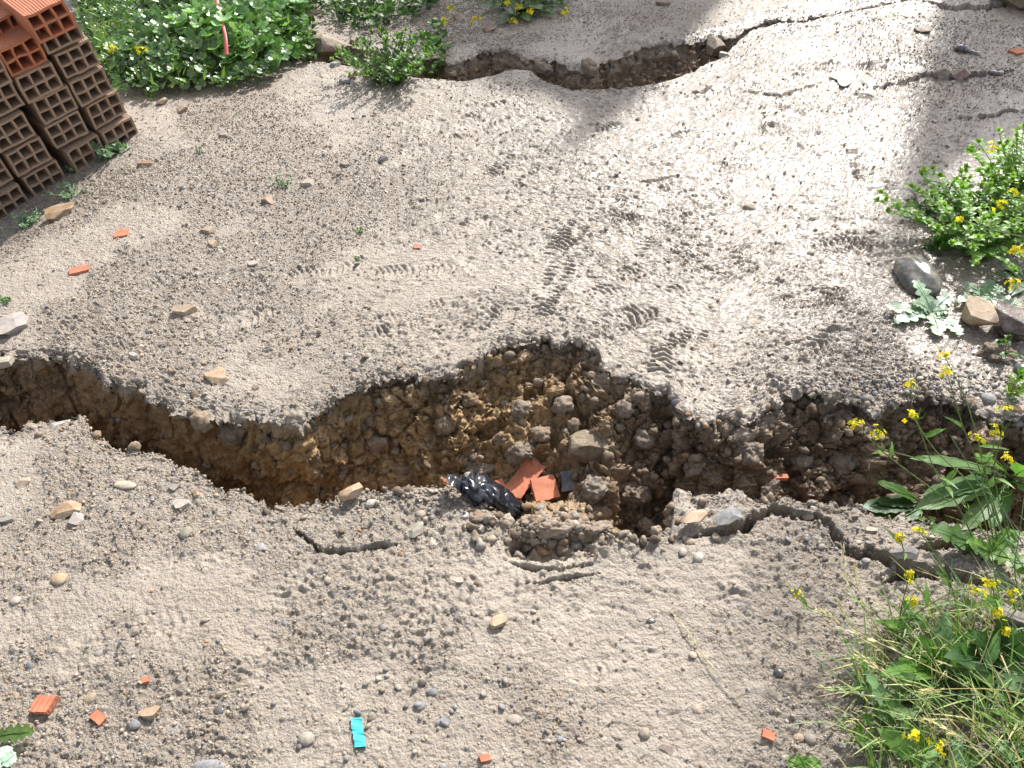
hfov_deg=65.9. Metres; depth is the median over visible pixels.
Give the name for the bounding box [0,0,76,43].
hollow brick
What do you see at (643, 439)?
earth clod
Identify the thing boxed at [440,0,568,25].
mustard plant
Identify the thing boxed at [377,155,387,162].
stone
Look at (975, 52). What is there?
pebble
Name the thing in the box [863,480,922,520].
broadleaf weed
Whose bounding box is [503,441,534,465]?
earth clod
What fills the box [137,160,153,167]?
stone
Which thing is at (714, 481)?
earth clod
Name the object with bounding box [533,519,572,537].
earth clod
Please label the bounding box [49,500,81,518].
stone
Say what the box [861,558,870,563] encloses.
pebble
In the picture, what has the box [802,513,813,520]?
pebble
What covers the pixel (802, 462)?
earth clod
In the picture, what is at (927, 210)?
leafy bush
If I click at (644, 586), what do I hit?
mud flakes
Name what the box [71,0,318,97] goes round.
mallow
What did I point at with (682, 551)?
pebble
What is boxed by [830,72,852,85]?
stone fragment
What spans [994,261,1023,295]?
leaf rosette
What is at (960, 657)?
broadleaf weed
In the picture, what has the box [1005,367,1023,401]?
weed
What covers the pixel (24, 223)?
weed
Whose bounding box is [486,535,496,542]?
pebble
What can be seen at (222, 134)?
stone
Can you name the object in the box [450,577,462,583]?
stone
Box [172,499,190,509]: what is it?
stone
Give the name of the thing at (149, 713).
stone
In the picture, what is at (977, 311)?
boulder
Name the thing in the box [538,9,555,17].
pebble
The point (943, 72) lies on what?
stone
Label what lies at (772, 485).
earth clod
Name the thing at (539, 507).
pebble
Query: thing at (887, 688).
broadleaf weed
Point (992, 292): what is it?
leaf rosette
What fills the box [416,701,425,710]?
pebble
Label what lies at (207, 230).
stone
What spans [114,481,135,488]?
pebble
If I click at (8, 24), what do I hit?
hollow brick
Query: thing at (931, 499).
broadleaf weed
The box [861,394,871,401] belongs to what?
pebble
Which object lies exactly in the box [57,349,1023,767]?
gravel
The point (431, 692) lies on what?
pebble
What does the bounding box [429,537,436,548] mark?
stone
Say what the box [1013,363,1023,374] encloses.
pebble
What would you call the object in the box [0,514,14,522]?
stone
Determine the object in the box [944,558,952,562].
pebble
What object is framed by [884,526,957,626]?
mustard plant
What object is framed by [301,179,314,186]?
stone
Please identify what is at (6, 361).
stone
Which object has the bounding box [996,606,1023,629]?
stone
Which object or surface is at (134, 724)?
pebble
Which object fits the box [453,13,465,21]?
stone
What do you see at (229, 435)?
earth clod
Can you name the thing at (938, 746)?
mustard plant
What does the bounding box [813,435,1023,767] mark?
grass stalks
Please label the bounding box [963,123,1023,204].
leafy bush
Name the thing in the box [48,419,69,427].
stone
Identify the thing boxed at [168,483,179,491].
stone
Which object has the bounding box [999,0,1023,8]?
boulder
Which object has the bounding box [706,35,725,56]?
earth clod
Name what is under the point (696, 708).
pebble
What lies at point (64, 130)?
hollow brick
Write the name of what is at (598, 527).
earth clod
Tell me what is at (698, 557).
pebble
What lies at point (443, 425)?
earth clod
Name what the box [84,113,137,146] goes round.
hollow brick
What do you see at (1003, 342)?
weed
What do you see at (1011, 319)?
boulder
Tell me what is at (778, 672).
pebble
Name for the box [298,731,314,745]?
pebble
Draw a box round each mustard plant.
[103,43,149,62]
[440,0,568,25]
[847,347,1008,548]
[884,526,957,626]
[895,569,986,641]
[902,729,951,767]
[955,141,1023,236]
[968,399,1023,552]
[978,574,1023,637]
[1004,244,1023,289]
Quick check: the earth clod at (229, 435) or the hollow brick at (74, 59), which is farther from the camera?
the hollow brick at (74, 59)
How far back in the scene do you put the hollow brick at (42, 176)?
3.27 m
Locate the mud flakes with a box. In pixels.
[2,0,1023,761]
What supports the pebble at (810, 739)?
on the ground at (512, 588)
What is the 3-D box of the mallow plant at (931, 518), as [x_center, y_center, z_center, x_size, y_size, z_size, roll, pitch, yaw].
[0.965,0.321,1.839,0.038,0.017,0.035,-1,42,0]
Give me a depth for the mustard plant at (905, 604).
1.59 m
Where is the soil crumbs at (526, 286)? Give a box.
[2,0,1023,767]
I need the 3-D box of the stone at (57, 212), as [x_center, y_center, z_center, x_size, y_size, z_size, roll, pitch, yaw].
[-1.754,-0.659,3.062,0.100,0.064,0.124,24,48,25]
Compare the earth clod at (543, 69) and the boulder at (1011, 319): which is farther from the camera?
the earth clod at (543, 69)
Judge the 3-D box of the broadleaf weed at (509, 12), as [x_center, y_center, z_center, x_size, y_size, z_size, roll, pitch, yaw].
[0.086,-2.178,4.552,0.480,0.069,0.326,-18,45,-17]
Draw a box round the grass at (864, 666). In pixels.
[784,520,1023,767]
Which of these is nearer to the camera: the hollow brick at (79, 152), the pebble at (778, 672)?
the pebble at (778, 672)
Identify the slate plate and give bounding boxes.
[560,470,578,492]
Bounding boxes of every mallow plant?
[856,705,902,756]
[918,514,934,525]
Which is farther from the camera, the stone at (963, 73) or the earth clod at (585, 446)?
the stone at (963, 73)
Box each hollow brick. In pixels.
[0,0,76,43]
[0,4,19,35]
[0,27,47,76]
[0,58,12,87]
[0,82,24,116]
[0,108,35,151]
[0,134,51,176]
[0,159,13,185]
[0,180,28,220]
[8,157,65,195]
[10,59,63,103]
[18,107,88,148]
[20,82,77,124]
[36,10,83,54]
[41,128,102,171]
[45,35,100,78]
[57,65,113,106]
[77,89,126,129]
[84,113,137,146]
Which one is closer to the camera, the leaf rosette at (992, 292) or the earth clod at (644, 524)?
the earth clod at (644, 524)
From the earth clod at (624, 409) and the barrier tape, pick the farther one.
the barrier tape
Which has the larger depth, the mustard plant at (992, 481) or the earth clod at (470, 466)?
the earth clod at (470, 466)
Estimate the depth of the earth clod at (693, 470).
2.13 m
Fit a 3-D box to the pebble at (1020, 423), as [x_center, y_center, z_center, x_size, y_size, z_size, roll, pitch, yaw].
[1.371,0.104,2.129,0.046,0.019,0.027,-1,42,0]
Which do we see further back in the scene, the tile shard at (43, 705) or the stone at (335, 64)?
the stone at (335, 64)
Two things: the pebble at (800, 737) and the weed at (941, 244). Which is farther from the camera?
the weed at (941, 244)
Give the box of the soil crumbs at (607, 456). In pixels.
[1,2,1023,585]
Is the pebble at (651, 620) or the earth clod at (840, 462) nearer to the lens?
the pebble at (651, 620)
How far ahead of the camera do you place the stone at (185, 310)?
2.49 m
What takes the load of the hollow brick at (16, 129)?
on the hollow brick at (25, 157)
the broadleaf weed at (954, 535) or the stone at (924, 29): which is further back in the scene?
the stone at (924, 29)
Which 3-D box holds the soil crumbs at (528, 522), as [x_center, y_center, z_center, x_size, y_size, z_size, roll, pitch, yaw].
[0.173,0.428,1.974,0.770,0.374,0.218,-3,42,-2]
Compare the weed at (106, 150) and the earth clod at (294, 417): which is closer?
the earth clod at (294, 417)
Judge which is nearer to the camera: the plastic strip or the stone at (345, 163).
the plastic strip
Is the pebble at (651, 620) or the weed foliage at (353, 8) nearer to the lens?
the pebble at (651, 620)
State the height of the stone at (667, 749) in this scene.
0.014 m
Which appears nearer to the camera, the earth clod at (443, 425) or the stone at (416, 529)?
the stone at (416, 529)
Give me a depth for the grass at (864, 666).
1.50 m
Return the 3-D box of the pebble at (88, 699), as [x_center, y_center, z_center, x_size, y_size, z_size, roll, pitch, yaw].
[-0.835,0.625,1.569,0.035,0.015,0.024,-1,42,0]
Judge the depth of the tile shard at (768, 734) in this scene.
1.47 m
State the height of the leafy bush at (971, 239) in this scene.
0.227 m
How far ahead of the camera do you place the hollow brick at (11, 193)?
3.20 m
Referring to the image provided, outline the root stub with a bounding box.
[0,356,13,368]
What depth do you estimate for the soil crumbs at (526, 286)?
2.88 m
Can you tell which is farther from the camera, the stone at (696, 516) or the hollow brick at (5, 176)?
the hollow brick at (5, 176)
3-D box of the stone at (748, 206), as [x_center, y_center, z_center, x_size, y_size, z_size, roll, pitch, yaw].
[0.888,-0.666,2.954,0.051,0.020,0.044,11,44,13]
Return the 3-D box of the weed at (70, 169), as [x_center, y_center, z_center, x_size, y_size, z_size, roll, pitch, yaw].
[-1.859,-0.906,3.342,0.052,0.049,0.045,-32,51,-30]
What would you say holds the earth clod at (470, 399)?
on the ground at (512, 588)
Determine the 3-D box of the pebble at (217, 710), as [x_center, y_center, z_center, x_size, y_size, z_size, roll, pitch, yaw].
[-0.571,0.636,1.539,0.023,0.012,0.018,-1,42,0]
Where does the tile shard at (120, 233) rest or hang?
on the ground at (512, 588)
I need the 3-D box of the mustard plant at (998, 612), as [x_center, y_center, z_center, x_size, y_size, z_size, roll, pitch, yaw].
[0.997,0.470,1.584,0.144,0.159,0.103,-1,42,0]
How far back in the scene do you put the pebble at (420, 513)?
1.86 m
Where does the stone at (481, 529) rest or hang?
on the ground at (512, 588)
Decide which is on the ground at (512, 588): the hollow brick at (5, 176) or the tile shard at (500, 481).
the tile shard at (500, 481)
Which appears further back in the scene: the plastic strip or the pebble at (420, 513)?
the pebble at (420, 513)
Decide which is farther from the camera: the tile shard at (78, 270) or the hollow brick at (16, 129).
the hollow brick at (16, 129)
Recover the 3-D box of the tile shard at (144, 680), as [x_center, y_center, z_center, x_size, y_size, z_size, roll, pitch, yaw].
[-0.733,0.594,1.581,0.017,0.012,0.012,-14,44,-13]
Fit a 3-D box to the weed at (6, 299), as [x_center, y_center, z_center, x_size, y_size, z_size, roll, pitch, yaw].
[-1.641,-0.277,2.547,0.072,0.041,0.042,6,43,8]
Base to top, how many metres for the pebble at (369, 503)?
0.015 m
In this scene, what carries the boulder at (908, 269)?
on the ground at (512, 588)
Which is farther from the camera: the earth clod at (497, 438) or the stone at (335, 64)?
the stone at (335, 64)
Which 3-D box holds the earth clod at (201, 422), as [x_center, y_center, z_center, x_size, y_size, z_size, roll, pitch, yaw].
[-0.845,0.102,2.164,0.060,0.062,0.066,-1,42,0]
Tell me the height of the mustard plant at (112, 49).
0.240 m
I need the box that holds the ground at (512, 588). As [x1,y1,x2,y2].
[0,0,1023,767]
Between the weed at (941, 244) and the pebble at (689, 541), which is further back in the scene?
the weed at (941, 244)
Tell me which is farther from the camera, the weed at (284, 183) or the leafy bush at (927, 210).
the weed at (284, 183)
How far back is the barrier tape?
3.80 m
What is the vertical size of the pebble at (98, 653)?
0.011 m
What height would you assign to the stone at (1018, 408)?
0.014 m
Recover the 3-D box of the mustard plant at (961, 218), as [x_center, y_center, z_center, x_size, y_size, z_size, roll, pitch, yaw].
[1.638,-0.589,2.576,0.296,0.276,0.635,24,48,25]
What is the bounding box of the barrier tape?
[214,0,227,54]
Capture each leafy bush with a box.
[329,25,443,86]
[872,163,1023,273]
[903,182,957,217]
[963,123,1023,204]
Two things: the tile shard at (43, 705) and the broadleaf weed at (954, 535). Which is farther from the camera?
the broadleaf weed at (954, 535)
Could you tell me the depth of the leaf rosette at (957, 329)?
2.35 m
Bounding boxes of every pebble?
[9,596,21,604]
[50,573,67,584]
[83,692,95,704]
[94,650,102,656]
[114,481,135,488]
[128,720,140,729]
[179,527,192,538]
[193,759,224,767]
[213,706,223,714]
[255,543,265,551]
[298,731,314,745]
[344,353,352,357]
[365,499,376,507]
[415,510,425,517]
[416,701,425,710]
[426,689,437,695]
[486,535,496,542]
[507,714,522,724]
[535,504,544,510]
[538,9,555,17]
[639,727,650,738]
[647,618,655,622]
[671,398,678,405]
[678,547,686,555]
[681,537,695,544]
[690,704,701,713]
[693,553,703,562]
[773,667,784,676]
[793,733,804,742]
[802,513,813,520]
[805,734,816,744]
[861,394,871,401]
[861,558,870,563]
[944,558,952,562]
[955,44,969,52]
[968,49,980,55]
[981,393,996,402]
[989,69,1003,75]
[992,391,1001,398]
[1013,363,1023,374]
[1016,420,1023,426]
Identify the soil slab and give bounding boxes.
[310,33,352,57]
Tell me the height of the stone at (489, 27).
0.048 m
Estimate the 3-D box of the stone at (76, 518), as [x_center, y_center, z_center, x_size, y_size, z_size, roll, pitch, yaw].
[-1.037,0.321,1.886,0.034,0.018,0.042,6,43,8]
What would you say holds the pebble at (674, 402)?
on the ground at (512, 588)
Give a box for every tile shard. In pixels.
[28,695,58,714]
[69,264,89,275]
[89,710,106,726]
[114,228,128,238]
[140,675,149,683]
[413,244,420,249]
[478,753,490,762]
[495,479,504,486]
[505,459,545,499]
[530,474,559,502]
[761,728,774,742]
[767,474,788,480]
[1008,48,1023,55]
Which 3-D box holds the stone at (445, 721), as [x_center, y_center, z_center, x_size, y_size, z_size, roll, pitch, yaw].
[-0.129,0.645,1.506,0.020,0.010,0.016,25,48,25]
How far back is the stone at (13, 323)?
2.43 m
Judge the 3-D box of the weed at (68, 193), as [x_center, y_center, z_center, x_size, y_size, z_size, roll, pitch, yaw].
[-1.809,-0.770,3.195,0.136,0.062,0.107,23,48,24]
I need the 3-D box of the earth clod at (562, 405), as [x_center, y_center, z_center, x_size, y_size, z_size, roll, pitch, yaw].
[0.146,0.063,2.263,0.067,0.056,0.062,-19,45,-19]
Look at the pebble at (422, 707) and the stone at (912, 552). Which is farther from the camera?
the stone at (912, 552)
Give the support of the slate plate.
on the ground at (512, 588)
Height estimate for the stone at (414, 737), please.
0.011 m
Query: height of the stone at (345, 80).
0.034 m
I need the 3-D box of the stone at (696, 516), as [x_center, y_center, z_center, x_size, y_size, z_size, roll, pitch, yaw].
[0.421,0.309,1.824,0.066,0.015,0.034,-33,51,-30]
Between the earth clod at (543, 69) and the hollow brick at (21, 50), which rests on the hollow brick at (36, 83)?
the hollow brick at (21, 50)
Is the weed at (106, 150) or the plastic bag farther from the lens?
the weed at (106, 150)
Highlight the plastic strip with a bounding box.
[350,717,365,747]
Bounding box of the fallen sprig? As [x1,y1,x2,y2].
[786,585,834,616]
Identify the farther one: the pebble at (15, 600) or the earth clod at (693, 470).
the earth clod at (693, 470)
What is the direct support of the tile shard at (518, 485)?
on the ground at (512, 588)
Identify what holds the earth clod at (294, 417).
on the ground at (512, 588)
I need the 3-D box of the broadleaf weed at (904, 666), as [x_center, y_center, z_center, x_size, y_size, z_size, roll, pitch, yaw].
[0.789,0.557,1.517,0.201,0.085,0.112,-15,44,-14]
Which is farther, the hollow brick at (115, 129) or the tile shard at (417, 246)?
the hollow brick at (115, 129)
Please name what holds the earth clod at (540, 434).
on the ground at (512, 588)
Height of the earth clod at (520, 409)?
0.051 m
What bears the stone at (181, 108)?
on the ground at (512, 588)
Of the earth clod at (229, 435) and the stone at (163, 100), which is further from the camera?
the stone at (163, 100)
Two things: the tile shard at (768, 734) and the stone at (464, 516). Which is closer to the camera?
the tile shard at (768, 734)
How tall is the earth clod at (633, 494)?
0.087 m
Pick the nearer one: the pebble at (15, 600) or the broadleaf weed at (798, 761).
the broadleaf weed at (798, 761)
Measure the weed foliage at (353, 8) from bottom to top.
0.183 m
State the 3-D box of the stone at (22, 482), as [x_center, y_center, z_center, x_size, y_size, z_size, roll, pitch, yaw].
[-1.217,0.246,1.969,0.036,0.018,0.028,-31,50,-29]
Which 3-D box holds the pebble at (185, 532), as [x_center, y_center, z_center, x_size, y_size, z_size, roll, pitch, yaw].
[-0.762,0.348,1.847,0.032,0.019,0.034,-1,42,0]
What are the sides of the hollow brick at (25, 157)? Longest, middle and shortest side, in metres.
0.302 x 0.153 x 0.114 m
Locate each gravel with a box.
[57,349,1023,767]
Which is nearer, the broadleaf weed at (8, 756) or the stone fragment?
the broadleaf weed at (8, 756)
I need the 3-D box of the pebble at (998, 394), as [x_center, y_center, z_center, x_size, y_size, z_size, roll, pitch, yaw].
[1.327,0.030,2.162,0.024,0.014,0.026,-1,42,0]
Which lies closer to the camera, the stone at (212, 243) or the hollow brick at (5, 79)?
the stone at (212, 243)
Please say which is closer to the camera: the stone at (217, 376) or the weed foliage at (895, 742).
the weed foliage at (895, 742)
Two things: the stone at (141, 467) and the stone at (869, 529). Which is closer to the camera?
the stone at (869, 529)
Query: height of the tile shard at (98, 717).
0.012 m
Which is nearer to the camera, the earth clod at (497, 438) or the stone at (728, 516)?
the stone at (728, 516)
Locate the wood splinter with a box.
[655,360,665,365]
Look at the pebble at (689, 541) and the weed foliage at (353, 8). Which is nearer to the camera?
the pebble at (689, 541)
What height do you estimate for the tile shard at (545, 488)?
0.040 m
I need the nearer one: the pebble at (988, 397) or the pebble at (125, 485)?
the pebble at (125, 485)
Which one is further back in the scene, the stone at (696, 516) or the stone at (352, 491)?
the stone at (352, 491)
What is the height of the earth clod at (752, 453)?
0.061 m
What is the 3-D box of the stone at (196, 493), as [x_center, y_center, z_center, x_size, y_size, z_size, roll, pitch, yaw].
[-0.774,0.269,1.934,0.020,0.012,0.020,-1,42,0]
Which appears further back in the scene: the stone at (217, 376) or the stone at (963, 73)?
the stone at (963, 73)
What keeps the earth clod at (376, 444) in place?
on the ground at (512, 588)
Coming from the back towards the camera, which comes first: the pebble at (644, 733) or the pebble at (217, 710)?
the pebble at (217, 710)
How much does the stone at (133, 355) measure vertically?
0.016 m
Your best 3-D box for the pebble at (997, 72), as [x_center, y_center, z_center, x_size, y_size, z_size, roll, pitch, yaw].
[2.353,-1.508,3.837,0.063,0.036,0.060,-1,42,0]
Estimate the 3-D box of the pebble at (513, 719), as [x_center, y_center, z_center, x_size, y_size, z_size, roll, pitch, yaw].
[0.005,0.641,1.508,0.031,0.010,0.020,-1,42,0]
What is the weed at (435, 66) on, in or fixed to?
on the ground at (512, 588)
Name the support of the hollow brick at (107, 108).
on the hollow brick at (115, 129)
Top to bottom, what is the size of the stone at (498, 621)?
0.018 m
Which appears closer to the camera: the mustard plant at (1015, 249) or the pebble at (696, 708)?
the pebble at (696, 708)
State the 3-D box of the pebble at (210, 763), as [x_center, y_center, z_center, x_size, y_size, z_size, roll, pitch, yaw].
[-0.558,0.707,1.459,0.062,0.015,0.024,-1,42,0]
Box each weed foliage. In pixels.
[288,0,563,60]
[864,567,1023,767]
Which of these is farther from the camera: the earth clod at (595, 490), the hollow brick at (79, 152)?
the hollow brick at (79, 152)
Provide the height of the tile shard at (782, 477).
0.012 m
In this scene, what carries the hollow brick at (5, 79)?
on the hollow brick at (10, 100)
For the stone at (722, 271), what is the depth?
2.62 m
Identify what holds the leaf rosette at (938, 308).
on the ground at (512, 588)
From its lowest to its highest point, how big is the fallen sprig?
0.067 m
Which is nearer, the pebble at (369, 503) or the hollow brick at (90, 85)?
the pebble at (369, 503)
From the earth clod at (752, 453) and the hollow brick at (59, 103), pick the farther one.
the hollow brick at (59, 103)
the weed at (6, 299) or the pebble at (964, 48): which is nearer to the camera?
the weed at (6, 299)
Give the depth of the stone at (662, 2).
4.65 m
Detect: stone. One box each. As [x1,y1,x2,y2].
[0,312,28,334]
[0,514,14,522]
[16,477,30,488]
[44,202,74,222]
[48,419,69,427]
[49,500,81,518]
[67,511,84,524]
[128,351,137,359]
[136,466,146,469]
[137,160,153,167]
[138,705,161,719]
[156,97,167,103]
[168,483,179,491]
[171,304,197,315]
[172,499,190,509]
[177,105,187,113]
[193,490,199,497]
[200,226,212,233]
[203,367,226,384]
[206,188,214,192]
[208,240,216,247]
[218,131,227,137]
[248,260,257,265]
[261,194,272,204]
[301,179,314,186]
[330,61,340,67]
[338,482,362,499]
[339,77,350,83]
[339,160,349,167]
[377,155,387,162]
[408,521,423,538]
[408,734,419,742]
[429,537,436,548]
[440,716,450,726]
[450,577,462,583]
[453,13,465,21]
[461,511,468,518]
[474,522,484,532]
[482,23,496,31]
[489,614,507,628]
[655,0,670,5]
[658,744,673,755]
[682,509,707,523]
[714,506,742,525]
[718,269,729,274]
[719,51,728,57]
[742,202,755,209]
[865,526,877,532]
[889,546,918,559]
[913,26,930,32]
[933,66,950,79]
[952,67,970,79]
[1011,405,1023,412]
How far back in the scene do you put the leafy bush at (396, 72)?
3.79 m
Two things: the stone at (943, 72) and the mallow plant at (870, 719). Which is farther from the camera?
the stone at (943, 72)
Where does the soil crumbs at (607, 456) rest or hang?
on the ground at (512, 588)
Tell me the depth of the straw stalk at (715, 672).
1.58 m
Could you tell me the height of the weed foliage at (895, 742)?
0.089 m
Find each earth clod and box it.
[189,410,214,433]
[217,423,245,446]
[285,411,305,425]
[367,435,386,455]
[391,463,410,486]
[433,415,455,435]
[461,391,478,407]
[461,460,494,475]
[492,431,504,447]
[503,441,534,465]
[510,399,532,418]
[528,426,551,442]
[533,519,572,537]
[534,61,553,76]
[551,395,573,416]
[567,430,611,462]
[580,474,609,504]
[581,58,597,78]
[583,520,612,535]
[615,399,635,418]
[619,480,651,510]
[633,428,656,449]
[636,517,652,535]
[683,458,706,477]
[705,474,724,486]
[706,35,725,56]
[737,441,763,466]
[760,479,780,495]
[788,454,813,470]
[827,447,860,475]
[976,341,1016,363]
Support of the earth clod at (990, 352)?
on the ground at (512, 588)
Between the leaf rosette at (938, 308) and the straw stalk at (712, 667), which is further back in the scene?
the leaf rosette at (938, 308)
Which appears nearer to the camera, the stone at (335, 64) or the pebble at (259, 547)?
the pebble at (259, 547)
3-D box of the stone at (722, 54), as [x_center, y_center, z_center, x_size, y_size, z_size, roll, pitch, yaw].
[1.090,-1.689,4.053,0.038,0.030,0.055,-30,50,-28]
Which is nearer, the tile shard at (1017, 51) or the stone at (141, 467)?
the stone at (141, 467)
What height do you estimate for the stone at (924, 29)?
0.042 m
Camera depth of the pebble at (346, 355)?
2.31 m
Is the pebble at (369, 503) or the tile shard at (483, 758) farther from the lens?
the pebble at (369, 503)
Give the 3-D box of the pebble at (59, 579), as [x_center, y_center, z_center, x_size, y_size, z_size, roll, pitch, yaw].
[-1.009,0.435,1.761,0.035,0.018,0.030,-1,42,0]
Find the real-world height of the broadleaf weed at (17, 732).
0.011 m
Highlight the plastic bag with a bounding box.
[447,472,522,518]
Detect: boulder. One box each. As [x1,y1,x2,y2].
[893,254,941,296]
[961,296,998,325]
[993,299,1023,341]
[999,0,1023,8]
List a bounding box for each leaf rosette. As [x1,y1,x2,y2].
[886,279,957,335]
[932,319,963,334]
[955,279,1021,306]
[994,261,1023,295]
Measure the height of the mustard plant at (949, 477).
0.466 m
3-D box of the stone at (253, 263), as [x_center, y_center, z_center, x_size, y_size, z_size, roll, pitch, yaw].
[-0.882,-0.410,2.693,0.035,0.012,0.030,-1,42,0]
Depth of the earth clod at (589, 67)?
3.93 m
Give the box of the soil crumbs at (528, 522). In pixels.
[421,500,720,559]
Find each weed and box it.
[0,207,43,230]
[0,295,11,303]
[0,722,33,743]
[0,746,16,767]
[46,182,84,200]
[64,163,77,173]
[89,140,129,161]
[269,174,293,188]
[355,226,363,233]
[420,53,445,78]
[480,0,569,24]
[786,754,821,767]
[852,678,894,722]
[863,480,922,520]
[878,634,975,714]
[910,453,1023,529]
[923,232,954,255]
[929,521,1023,568]
[944,617,1023,712]
[995,334,1023,360]
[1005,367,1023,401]
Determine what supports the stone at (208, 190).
on the ground at (512, 588)
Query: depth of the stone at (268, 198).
3.00 m
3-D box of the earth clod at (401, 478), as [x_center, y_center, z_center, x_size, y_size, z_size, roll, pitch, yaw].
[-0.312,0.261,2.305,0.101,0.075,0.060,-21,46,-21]
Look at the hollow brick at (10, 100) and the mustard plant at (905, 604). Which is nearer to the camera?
the mustard plant at (905, 604)
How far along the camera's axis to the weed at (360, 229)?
2.83 m
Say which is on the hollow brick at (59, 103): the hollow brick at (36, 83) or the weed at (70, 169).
the hollow brick at (36, 83)
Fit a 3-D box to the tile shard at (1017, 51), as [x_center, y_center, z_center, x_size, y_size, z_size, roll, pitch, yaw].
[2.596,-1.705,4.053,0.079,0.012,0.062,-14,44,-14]
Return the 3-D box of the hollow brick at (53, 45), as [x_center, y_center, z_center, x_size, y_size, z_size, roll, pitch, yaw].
[-1.839,-1.415,3.074,0.302,0.111,0.156,33,61,23]

